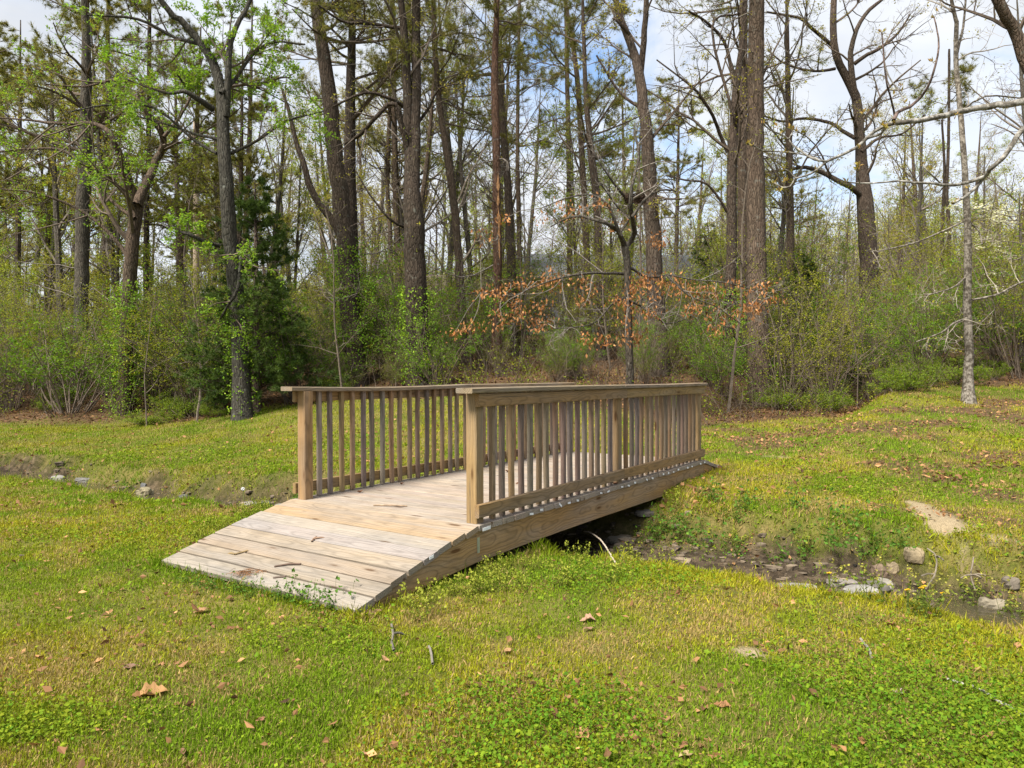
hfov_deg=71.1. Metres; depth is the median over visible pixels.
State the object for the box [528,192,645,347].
shrub
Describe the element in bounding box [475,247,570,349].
shrub
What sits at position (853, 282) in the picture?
shrub
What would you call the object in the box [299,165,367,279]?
slim tree
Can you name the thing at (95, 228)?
pine tree
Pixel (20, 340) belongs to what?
shrub
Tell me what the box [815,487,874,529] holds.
weed
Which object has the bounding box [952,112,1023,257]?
slim tree
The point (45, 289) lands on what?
shrub
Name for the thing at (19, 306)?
shrub
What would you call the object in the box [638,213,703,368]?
sapling
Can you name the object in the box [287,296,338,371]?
shrub
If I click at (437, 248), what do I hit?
shrub
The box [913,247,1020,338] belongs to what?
shrub
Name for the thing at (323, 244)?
slim tree
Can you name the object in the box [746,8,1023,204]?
budding tree
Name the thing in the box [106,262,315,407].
shrub
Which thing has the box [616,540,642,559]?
weed
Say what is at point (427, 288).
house
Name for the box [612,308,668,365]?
shrub
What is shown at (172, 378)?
shrub
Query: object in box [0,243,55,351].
shrub
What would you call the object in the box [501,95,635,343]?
slim tree
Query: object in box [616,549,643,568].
weed
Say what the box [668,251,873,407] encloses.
shrub
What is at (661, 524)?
weed
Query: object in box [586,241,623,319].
sapling
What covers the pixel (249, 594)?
weed
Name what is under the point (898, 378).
shrub
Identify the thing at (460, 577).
weed
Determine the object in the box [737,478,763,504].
weed
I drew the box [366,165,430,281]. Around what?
slim tree
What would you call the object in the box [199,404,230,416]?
shrub
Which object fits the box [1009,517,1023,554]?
weed
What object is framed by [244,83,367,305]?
slim tree
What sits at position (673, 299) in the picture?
shrub
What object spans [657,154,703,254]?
slim tree
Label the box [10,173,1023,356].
woods
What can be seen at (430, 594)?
weed
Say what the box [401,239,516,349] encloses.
shrub
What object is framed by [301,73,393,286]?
slim tree
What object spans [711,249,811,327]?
shrub
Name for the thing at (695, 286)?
shrub
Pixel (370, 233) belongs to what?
slim tree
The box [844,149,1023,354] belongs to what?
shrub
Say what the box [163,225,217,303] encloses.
slim tree
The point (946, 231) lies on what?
slim tree
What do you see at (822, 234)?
shrub
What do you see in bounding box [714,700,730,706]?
fallen leaf
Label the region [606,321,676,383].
shrub
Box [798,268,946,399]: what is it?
shrub
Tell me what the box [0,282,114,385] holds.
shrub
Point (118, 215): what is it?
slim tree
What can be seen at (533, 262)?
shrub
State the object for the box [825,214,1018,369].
shrub
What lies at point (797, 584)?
stone
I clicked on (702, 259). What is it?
cedar tree
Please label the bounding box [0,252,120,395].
shrub
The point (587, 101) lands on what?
pine tree
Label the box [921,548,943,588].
twig
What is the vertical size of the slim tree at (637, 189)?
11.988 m
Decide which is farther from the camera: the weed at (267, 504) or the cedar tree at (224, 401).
the cedar tree at (224, 401)
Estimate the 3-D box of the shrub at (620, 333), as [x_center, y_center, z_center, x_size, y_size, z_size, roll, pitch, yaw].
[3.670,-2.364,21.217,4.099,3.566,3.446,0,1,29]
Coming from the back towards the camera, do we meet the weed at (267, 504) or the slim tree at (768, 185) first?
the slim tree at (768, 185)
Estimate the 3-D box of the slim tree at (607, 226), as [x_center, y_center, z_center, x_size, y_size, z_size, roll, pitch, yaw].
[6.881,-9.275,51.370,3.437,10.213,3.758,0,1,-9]
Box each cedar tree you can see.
[170,174,349,412]
[192,332,231,411]
[272,309,329,386]
[670,222,726,325]
[768,253,840,355]
[811,320,872,397]
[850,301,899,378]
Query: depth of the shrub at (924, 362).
16.68 m
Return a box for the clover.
[0,409,1023,767]
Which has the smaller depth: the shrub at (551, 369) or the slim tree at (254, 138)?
the shrub at (551, 369)
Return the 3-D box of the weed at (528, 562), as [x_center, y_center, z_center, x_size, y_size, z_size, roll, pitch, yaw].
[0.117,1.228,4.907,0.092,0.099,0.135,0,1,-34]
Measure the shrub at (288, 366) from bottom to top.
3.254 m
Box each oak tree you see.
[440,99,790,402]
[626,0,823,371]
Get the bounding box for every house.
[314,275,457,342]
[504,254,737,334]
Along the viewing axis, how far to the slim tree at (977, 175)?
46.34 m
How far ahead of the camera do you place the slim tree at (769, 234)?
62.40 m
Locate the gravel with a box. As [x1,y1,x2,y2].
[26,461,997,605]
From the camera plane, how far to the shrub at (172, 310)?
18.32 m
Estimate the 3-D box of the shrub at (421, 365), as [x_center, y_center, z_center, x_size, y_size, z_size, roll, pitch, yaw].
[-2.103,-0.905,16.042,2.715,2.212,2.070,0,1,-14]
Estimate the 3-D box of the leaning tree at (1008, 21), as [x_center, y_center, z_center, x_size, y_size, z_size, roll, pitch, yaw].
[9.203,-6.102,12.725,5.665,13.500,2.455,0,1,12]
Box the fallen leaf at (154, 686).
[140,681,166,694]
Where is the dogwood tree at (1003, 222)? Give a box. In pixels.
[945,191,1023,362]
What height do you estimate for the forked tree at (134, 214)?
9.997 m
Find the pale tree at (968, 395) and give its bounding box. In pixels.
[867,0,1023,403]
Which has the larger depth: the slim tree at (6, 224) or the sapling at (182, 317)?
the slim tree at (6, 224)
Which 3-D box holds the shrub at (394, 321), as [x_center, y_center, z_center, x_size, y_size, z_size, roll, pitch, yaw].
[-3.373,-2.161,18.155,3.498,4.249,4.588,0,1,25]
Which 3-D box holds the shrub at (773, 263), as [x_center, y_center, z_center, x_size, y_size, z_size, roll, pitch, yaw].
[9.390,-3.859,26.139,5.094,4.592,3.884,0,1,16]
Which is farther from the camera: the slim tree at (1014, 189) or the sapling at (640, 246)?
the slim tree at (1014, 189)
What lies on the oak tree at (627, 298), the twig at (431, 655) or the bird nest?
the bird nest
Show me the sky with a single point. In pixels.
(829, 89)
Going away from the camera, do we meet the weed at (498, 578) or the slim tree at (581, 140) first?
the weed at (498, 578)
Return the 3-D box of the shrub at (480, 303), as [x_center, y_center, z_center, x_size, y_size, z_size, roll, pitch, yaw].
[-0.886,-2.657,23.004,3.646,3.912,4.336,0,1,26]
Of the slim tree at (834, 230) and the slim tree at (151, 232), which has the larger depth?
the slim tree at (834, 230)
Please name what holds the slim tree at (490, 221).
on the ground at (44, 466)
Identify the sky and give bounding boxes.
[0,0,1023,318]
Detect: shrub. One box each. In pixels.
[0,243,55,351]
[0,244,136,387]
[0,246,145,385]
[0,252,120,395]
[0,261,168,401]
[0,276,65,358]
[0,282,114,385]
[0,283,174,416]
[0,291,75,412]
[0,294,18,376]
[0,302,71,390]
[0,319,72,385]
[0,324,50,405]
[1,278,39,347]
[3,276,191,402]
[6,277,162,368]
[16,302,99,370]
[19,293,113,389]
[29,393,70,411]
[32,385,85,403]
[34,269,175,327]
[34,282,160,385]
[41,244,221,372]
[49,377,96,402]
[67,320,173,414]
[72,262,299,400]
[72,280,205,388]
[72,288,262,397]
[72,303,191,377]
[88,254,209,326]
[88,265,225,377]
[101,246,223,409]
[105,255,309,412]
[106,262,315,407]
[112,408,173,424]
[113,229,325,333]
[137,240,288,335]
[137,271,186,340]
[137,388,187,398]
[139,254,331,393]
[143,235,289,347]
[149,385,191,411]
[151,301,280,407]
[153,403,189,418]
[164,386,222,420]
[165,397,199,413]
[169,267,316,377]
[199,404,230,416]
[204,256,339,339]
[204,271,372,404]
[250,275,329,336]
[250,282,331,337]
[252,253,404,364]
[265,220,445,351]
[285,238,404,378]
[285,240,393,349]
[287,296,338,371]
[288,290,403,371]
[293,211,528,353]
[303,348,371,386]
[305,331,363,380]
[310,371,357,386]
[311,221,469,372]
[316,344,379,384]
[318,263,439,361]
[324,244,429,353]
[325,241,442,361]
[326,252,436,363]
[331,327,385,370]
[358,220,450,309]
[360,243,477,309]
[364,333,406,377]
[365,296,481,385]
[368,284,446,363]
[368,347,434,385]
[369,330,406,382]
[373,343,408,386]
[389,321,476,383]
[391,226,539,350]
[400,256,530,369]
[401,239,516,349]
[425,241,556,358]
[443,270,546,353]
[445,228,577,350]
[453,258,566,307]
[453,284,545,346]
[454,313,511,370]
[466,310,523,376]
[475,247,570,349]
[514,213,683,355]
[517,270,663,358]
[519,216,704,357]
[520,329,576,367]
[523,328,590,379]
[523,332,585,380]
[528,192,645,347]
[528,265,593,347]
[530,182,767,362]
[533,272,595,350]
[537,308,602,374]
[540,323,611,379]
[546,322,599,366]
[549,331,606,379]
[565,247,686,361]
[580,252,723,351]
[601,302,683,379]
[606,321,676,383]
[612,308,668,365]
[632,309,703,368]
[633,251,737,345]
[636,183,843,333]
[645,264,721,355]
[647,327,695,367]
[659,294,772,398]
[662,211,813,362]
[663,263,718,350]
[666,306,718,367]
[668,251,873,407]
[688,340,747,389]
[692,178,869,329]
[701,224,832,328]
[709,252,813,321]
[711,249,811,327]
[733,243,951,404]
[737,280,855,393]
[750,378,811,409]
[766,199,858,308]
[768,239,949,400]
[770,241,1013,368]
[771,323,874,392]
[775,306,862,401]
[781,213,894,324]
[782,284,951,393]
[783,252,855,323]
[798,238,957,347]
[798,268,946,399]
[803,382,854,412]
[804,378,850,407]
[805,276,930,386]
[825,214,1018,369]
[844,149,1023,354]
[844,239,1021,367]
[846,279,981,375]
[847,263,990,364]
[853,246,1001,345]
[860,235,1001,358]
[866,374,924,392]
[871,351,918,383]
[874,357,930,389]
[878,173,1023,378]
[884,190,1023,340]
[884,353,955,390]
[889,240,1023,370]
[891,338,955,373]
[892,214,1004,309]
[893,167,1023,330]
[895,201,1023,335]
[897,351,935,376]
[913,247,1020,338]
[916,212,1015,314]
[920,237,1017,333]
[925,350,992,384]
[934,189,1023,270]
[938,191,1023,321]
[943,354,993,366]
[959,226,1023,351]
[973,239,1023,327]
[973,356,1012,380]
[974,259,1023,345]
[974,354,1014,369]
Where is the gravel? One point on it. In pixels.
(772, 568)
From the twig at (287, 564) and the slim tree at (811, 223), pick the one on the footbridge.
the twig at (287, 564)
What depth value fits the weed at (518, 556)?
4.91 m
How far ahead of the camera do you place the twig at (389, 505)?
5.56 m
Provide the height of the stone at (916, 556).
0.130 m
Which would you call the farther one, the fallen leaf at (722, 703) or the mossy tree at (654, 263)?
the mossy tree at (654, 263)
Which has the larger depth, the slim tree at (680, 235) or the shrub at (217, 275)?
the slim tree at (680, 235)
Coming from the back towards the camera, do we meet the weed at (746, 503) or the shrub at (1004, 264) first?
the shrub at (1004, 264)
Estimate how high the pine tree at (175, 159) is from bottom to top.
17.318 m
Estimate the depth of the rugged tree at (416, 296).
16.29 m
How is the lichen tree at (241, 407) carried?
on the ground at (44, 466)
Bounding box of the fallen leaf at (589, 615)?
[580,613,594,620]
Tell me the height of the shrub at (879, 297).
5.255 m
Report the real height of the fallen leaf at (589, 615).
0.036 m
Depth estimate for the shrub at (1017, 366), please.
17.10 m
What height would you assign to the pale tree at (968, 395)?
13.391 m
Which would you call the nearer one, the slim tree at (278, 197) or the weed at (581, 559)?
the weed at (581, 559)
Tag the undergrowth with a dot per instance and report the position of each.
(800, 396)
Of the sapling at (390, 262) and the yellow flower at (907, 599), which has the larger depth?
the sapling at (390, 262)
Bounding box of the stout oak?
[763,0,953,388]
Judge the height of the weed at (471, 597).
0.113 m
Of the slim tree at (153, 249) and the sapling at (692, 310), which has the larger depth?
the slim tree at (153, 249)
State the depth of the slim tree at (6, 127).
31.05 m
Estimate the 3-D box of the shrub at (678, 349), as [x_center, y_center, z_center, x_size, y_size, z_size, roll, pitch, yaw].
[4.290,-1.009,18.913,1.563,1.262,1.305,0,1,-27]
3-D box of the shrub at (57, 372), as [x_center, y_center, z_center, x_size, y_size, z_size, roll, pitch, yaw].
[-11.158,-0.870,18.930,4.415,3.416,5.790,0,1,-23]
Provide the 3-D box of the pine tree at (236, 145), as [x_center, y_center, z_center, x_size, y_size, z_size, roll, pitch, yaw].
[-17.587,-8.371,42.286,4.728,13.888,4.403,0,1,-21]
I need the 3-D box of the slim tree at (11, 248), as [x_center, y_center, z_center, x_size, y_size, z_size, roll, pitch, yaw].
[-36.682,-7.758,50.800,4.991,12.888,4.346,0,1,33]
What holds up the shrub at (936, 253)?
on the ground at (44, 466)
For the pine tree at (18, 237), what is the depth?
32.25 m
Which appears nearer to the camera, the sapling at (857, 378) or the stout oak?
the sapling at (857, 378)
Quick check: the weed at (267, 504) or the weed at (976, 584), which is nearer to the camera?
the weed at (976, 584)
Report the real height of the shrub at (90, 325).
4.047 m
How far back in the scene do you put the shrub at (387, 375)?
16.76 m
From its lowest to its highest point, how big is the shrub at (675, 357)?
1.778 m
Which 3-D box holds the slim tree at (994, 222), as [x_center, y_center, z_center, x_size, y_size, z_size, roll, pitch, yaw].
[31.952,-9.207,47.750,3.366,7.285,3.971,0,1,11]
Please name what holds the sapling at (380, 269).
on the ground at (44, 466)
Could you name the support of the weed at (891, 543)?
on the ground at (44, 466)
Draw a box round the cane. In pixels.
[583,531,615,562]
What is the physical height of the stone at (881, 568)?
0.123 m
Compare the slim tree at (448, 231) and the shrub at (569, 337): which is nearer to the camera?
the shrub at (569, 337)
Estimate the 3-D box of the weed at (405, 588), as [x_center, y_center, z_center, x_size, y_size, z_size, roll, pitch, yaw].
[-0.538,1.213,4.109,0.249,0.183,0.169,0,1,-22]
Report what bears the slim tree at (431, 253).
on the ground at (44, 466)
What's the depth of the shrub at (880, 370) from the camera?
17.37 m
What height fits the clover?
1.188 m
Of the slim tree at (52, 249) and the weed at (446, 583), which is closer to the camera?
the weed at (446, 583)
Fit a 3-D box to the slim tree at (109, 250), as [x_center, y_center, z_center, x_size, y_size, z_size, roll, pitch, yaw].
[-13.684,-5.898,24.210,4.371,12.202,3.998,0,1,33]
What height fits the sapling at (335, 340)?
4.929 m
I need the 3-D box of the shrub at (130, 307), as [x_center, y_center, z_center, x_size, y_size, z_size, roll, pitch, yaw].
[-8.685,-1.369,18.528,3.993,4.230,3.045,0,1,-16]
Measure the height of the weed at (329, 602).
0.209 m
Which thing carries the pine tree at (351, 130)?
on the ground at (44, 466)
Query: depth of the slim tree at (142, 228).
32.20 m
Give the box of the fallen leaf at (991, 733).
[973,731,992,741]
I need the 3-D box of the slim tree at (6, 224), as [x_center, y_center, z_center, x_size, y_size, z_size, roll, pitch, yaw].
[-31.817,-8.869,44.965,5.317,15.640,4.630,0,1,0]
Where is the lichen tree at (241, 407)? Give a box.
[0,0,340,420]
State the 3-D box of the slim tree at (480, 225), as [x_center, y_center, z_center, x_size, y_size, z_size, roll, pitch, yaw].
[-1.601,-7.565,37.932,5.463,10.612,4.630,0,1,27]
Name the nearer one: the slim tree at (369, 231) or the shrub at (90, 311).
the shrub at (90, 311)
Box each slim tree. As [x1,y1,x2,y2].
[0,47,116,383]
[0,63,33,158]
[0,79,93,374]
[0,83,51,297]
[0,127,73,325]
[0,148,35,363]
[0,196,25,277]
[0,205,65,311]
[2,147,36,291]
[3,140,93,329]
[35,221,91,314]
[44,60,216,379]
[46,126,140,372]
[56,19,184,362]
[63,90,142,278]
[64,196,159,349]
[110,83,192,316]
[111,127,172,291]
[138,190,173,282]
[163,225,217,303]
[168,178,212,311]
[180,133,253,304]
[190,126,262,292]
[199,139,265,286]
[231,86,316,304]
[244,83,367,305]
[253,123,323,278]
[257,119,331,310]
[259,51,337,298]
[283,94,335,336]
[284,104,380,285]
[287,147,336,281]
[288,87,397,361]
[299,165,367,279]
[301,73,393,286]
[342,0,455,226]
[355,101,428,279]
[356,116,401,292]
[359,184,385,271]
[360,2,491,361]
[363,99,452,274]
[365,183,390,268]
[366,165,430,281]
[367,0,482,219]
[368,0,507,275]
[420,11,517,348]
[422,0,556,291]
[423,136,472,272]
[425,140,478,274]
[425,192,446,273]
[425,213,444,273]
[431,37,521,326]
[437,140,504,294]
[437,148,486,289]
[441,147,543,305]
[457,2,557,296]
[459,134,548,346]
[462,176,522,285]
[464,170,512,287]
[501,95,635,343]
[503,41,574,270]
[519,4,639,352]
[522,203,550,253]
[527,167,589,253]
[532,210,564,253]
[534,123,615,253]
[545,125,663,350]
[559,167,622,253]
[590,86,667,250]
[591,106,660,283]
[591,186,620,253]
[613,215,644,254]
[634,203,671,253]
[637,184,686,254]
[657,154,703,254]
[667,208,693,254]
[671,126,727,251]
[680,85,779,246]
[681,96,784,267]
[691,147,726,249]
[694,158,775,274]
[703,124,784,274]
[722,0,845,344]
[726,77,820,324]
[765,154,778,259]
[766,130,781,224]
[766,200,780,266]
[771,173,824,258]
[797,158,838,256]
[806,213,835,296]
[821,163,874,298]
[848,102,960,304]
[852,104,962,319]
[863,95,952,283]
[873,195,894,288]
[874,160,919,264]
[879,186,980,308]
[889,88,951,297]
[910,212,975,268]
[936,0,1023,146]
[945,134,1018,300]
[952,89,1019,238]
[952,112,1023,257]
[962,194,1020,277]
[963,164,998,246]
[969,172,1012,252]
[1004,159,1023,232]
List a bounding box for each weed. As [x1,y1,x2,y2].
[114,477,142,489]
[175,566,196,583]
[186,567,214,588]
[191,522,212,541]
[191,529,213,541]
[196,569,234,590]
[203,516,224,529]
[220,518,237,528]
[221,516,235,526]
[222,580,246,592]
[225,574,256,595]
[232,501,246,515]
[237,504,263,518]
[240,578,263,599]
[250,501,262,513]
[254,578,277,598]
[255,498,276,511]
[268,581,291,601]
[271,569,304,600]
[275,568,339,608]
[282,586,308,604]
[303,587,330,609]
[305,579,358,614]
[318,591,336,612]
[393,589,416,606]
[395,577,441,609]
[397,585,448,621]
[420,587,439,603]
[435,574,455,596]
[445,579,470,596]
[450,566,494,597]
[458,571,493,596]
[460,586,485,606]
[468,570,505,596]
[478,554,514,583]
[478,556,499,575]
[488,565,502,581]
[490,568,509,590]
[495,551,523,566]
[499,558,516,568]
[508,568,529,591]
[520,555,538,567]
[528,554,552,571]
[543,557,584,587]
[555,564,575,586]
[562,540,590,561]
[568,550,590,568]
[592,554,633,584]
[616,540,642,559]
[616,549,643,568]
[635,514,679,541]
[643,501,689,533]
[649,548,674,562]
[662,507,704,536]
[664,485,685,509]
[664,511,727,550]
[695,475,723,502]
[702,485,720,500]
[719,499,745,522]
[720,531,747,557]
[727,528,752,548]
[735,493,754,510]
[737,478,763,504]
[760,532,815,565]
[782,478,814,510]
[791,513,821,556]
[793,528,809,550]
[814,506,865,555]
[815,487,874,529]
[817,558,847,599]
[840,541,890,604]
[853,525,885,559]
[869,529,903,548]
[872,499,893,516]
[876,522,921,550]
[884,567,924,614]
[905,563,952,618]
[906,570,949,615]
[944,572,988,606]
[957,563,996,598]
[991,575,1023,617]
[994,586,1023,611]
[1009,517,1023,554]
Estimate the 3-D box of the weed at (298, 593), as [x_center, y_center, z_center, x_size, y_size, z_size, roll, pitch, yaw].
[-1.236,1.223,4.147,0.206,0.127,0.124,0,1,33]
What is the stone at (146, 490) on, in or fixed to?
on the ground at (44, 466)
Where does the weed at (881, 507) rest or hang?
on the ground at (44, 466)
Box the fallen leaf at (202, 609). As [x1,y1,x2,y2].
[193,607,210,612]
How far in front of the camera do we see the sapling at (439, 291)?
21.46 m
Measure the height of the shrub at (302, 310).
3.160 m
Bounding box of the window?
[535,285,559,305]
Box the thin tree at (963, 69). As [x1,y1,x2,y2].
[897,49,1009,292]
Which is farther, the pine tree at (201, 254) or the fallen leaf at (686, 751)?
the pine tree at (201, 254)
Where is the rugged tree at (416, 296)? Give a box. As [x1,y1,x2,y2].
[301,0,478,385]
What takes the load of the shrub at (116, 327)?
on the ground at (44, 466)
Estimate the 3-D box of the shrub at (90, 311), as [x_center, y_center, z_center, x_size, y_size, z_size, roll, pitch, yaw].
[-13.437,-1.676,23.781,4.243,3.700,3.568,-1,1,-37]
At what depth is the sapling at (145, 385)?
16.20 m
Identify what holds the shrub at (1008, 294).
on the ground at (44, 466)
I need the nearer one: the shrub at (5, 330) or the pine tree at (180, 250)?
the shrub at (5, 330)
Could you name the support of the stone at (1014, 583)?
on the ground at (44, 466)
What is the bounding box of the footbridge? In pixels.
[162,382,721,612]
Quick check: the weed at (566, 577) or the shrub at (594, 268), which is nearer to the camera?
the weed at (566, 577)
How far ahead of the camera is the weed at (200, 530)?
5.83 m
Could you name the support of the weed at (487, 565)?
on the ground at (44, 466)
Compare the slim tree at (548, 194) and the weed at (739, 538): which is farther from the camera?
the slim tree at (548, 194)
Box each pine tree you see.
[0,0,184,390]
[0,20,74,350]
[0,24,52,208]
[0,33,54,206]
[0,141,44,267]
[0,209,28,239]
[2,39,96,325]
[12,0,183,367]
[43,70,130,288]
[58,0,220,327]
[62,211,100,335]
[127,41,213,268]
[129,18,253,314]
[138,126,214,258]
[155,160,213,276]
[162,45,297,248]
[169,73,266,286]
[170,136,253,284]
[186,170,214,284]
[199,0,302,284]
[254,0,455,313]
[281,0,438,386]
[303,0,463,334]
[388,0,538,365]
[422,0,552,356]
[426,0,563,372]
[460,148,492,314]
[475,0,572,345]
[506,0,633,333]
[520,0,674,360]
[587,70,674,234]
[625,75,724,323]
[636,0,829,355]
[684,0,792,406]
[765,127,837,260]
[887,207,927,298]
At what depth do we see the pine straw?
4.53 m
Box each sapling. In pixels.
[10,292,40,385]
[15,283,62,397]
[113,285,182,426]
[157,245,224,422]
[158,161,214,400]
[161,277,198,390]
[177,250,213,388]
[222,272,276,365]
[289,181,355,401]
[308,224,368,361]
[324,263,394,379]
[359,227,405,321]
[362,281,390,380]
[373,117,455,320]
[378,253,404,361]
[390,204,436,321]
[426,254,455,355]
[449,204,490,367]
[450,272,490,371]
[477,268,505,346]
[485,139,560,357]
[502,211,542,361]
[502,269,537,364]
[569,175,623,369]
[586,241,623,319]
[593,92,684,372]
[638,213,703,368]
[662,248,723,378]
[701,248,743,353]
[720,115,812,412]
[791,286,849,391]
[822,279,880,407]
[854,195,914,363]
[959,141,1021,342]
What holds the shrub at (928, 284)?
on the ground at (44, 466)
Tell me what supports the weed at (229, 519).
on the ground at (44, 466)
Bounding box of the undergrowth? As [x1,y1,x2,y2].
[0,293,1023,425]
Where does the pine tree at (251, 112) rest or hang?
on the ground at (44, 466)
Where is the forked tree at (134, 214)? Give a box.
[0,12,258,417]
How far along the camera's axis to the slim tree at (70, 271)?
45.24 m
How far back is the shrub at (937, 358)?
17.34 m
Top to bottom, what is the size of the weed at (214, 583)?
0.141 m
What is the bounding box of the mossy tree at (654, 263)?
[572,0,712,376]
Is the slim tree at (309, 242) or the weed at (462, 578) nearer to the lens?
the weed at (462, 578)
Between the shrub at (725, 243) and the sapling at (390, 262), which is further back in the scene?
the shrub at (725, 243)
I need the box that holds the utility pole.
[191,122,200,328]
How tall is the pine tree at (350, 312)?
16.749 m
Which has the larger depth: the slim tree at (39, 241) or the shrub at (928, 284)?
the slim tree at (39, 241)
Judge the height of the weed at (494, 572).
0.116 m
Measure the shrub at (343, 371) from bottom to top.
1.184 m
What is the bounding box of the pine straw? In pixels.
[225,568,266,576]
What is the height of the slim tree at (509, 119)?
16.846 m
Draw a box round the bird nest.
[621,189,647,208]
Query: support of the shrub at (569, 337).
on the ground at (44, 466)
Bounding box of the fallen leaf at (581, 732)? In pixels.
[575,727,589,737]
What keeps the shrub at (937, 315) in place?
on the ground at (44, 466)
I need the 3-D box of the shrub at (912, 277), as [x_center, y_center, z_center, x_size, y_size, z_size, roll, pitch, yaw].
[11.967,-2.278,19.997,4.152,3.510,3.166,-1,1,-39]
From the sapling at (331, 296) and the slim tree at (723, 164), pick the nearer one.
the sapling at (331, 296)
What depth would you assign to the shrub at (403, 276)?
30.98 m
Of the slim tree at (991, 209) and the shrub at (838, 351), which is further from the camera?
the slim tree at (991, 209)
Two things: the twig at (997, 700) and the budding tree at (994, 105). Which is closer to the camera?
the twig at (997, 700)
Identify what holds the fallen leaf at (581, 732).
on the ground at (44, 466)
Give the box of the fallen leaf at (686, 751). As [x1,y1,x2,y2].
[679,750,691,756]
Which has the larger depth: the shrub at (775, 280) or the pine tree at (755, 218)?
the shrub at (775, 280)
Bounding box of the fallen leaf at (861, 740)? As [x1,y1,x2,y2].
[858,736,866,743]
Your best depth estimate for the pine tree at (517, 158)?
27.81 m
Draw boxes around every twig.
[228,550,247,554]
[274,563,300,566]
[373,504,406,506]
[390,623,404,650]
[428,645,433,664]
[859,638,872,657]
[921,548,943,588]
[946,678,1023,714]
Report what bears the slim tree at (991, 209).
on the ground at (44, 466)
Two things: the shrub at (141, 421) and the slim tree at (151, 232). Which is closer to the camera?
the shrub at (141, 421)
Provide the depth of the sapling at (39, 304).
19.98 m
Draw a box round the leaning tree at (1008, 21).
[933,0,1023,73]
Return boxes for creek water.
[0,471,1023,628]
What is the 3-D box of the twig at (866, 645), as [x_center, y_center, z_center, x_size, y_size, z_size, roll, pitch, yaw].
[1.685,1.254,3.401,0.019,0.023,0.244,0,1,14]
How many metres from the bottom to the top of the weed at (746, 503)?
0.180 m
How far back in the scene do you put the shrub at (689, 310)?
22.57 m
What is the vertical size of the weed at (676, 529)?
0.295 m
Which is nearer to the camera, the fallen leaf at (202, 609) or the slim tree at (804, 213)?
the fallen leaf at (202, 609)
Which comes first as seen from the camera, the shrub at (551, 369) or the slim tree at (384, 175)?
the shrub at (551, 369)
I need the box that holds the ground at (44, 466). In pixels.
[0,284,1023,767]
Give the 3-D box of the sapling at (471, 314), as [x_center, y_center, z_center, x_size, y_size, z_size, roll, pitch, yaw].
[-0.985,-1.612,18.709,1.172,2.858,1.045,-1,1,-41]
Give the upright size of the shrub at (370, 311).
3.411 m
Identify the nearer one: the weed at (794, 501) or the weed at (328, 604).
the weed at (328, 604)
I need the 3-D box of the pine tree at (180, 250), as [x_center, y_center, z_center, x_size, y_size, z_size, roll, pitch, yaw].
[-12.224,-7.289,27.934,5.160,13.898,5.096,0,1,0]
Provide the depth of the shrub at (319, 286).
26.27 m
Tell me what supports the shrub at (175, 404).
on the ground at (44, 466)
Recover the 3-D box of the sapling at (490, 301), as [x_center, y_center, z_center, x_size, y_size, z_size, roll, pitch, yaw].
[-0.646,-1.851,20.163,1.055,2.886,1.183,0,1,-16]
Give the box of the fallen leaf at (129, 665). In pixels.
[123,663,137,667]
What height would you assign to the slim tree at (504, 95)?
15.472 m
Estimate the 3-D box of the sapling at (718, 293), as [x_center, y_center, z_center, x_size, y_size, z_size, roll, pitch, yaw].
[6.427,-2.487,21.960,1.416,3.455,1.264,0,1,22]
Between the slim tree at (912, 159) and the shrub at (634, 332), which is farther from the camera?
the slim tree at (912, 159)
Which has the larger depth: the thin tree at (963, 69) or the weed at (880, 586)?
the thin tree at (963, 69)
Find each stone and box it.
[51,475,64,479]
[74,477,88,481]
[136,487,153,494]
[607,536,631,543]
[633,509,654,516]
[775,583,816,589]
[826,579,858,587]
[843,584,878,594]
[864,580,890,593]
[871,564,887,576]
[878,577,893,590]
[886,562,898,573]
[903,547,924,563]
[977,597,1005,608]
[1001,576,1019,590]
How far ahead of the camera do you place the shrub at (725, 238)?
20.04 m
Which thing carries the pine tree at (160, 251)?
on the ground at (44, 466)
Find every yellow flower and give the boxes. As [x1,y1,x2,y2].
[905,588,908,612]
[918,587,923,609]
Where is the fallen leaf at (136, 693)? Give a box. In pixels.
[131,689,147,696]
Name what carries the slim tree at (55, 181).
on the ground at (44, 466)
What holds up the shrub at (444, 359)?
on the ground at (44, 466)
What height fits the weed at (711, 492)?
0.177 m
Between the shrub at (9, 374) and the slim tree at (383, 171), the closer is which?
the shrub at (9, 374)
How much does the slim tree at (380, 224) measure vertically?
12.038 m
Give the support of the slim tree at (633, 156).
on the ground at (44, 466)
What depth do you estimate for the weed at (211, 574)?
4.51 m
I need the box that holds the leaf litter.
[0,318,1023,767]
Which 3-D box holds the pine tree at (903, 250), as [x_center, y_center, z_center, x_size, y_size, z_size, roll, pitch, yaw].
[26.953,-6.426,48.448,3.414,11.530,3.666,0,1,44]
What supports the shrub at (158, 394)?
on the ground at (44, 466)
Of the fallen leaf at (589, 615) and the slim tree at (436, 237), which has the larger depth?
the slim tree at (436, 237)
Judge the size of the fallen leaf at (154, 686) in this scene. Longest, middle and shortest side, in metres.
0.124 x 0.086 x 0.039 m
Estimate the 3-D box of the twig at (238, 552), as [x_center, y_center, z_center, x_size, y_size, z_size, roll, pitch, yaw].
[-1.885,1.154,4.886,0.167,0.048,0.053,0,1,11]
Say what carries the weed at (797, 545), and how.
on the ground at (44, 466)
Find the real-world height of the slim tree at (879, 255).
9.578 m

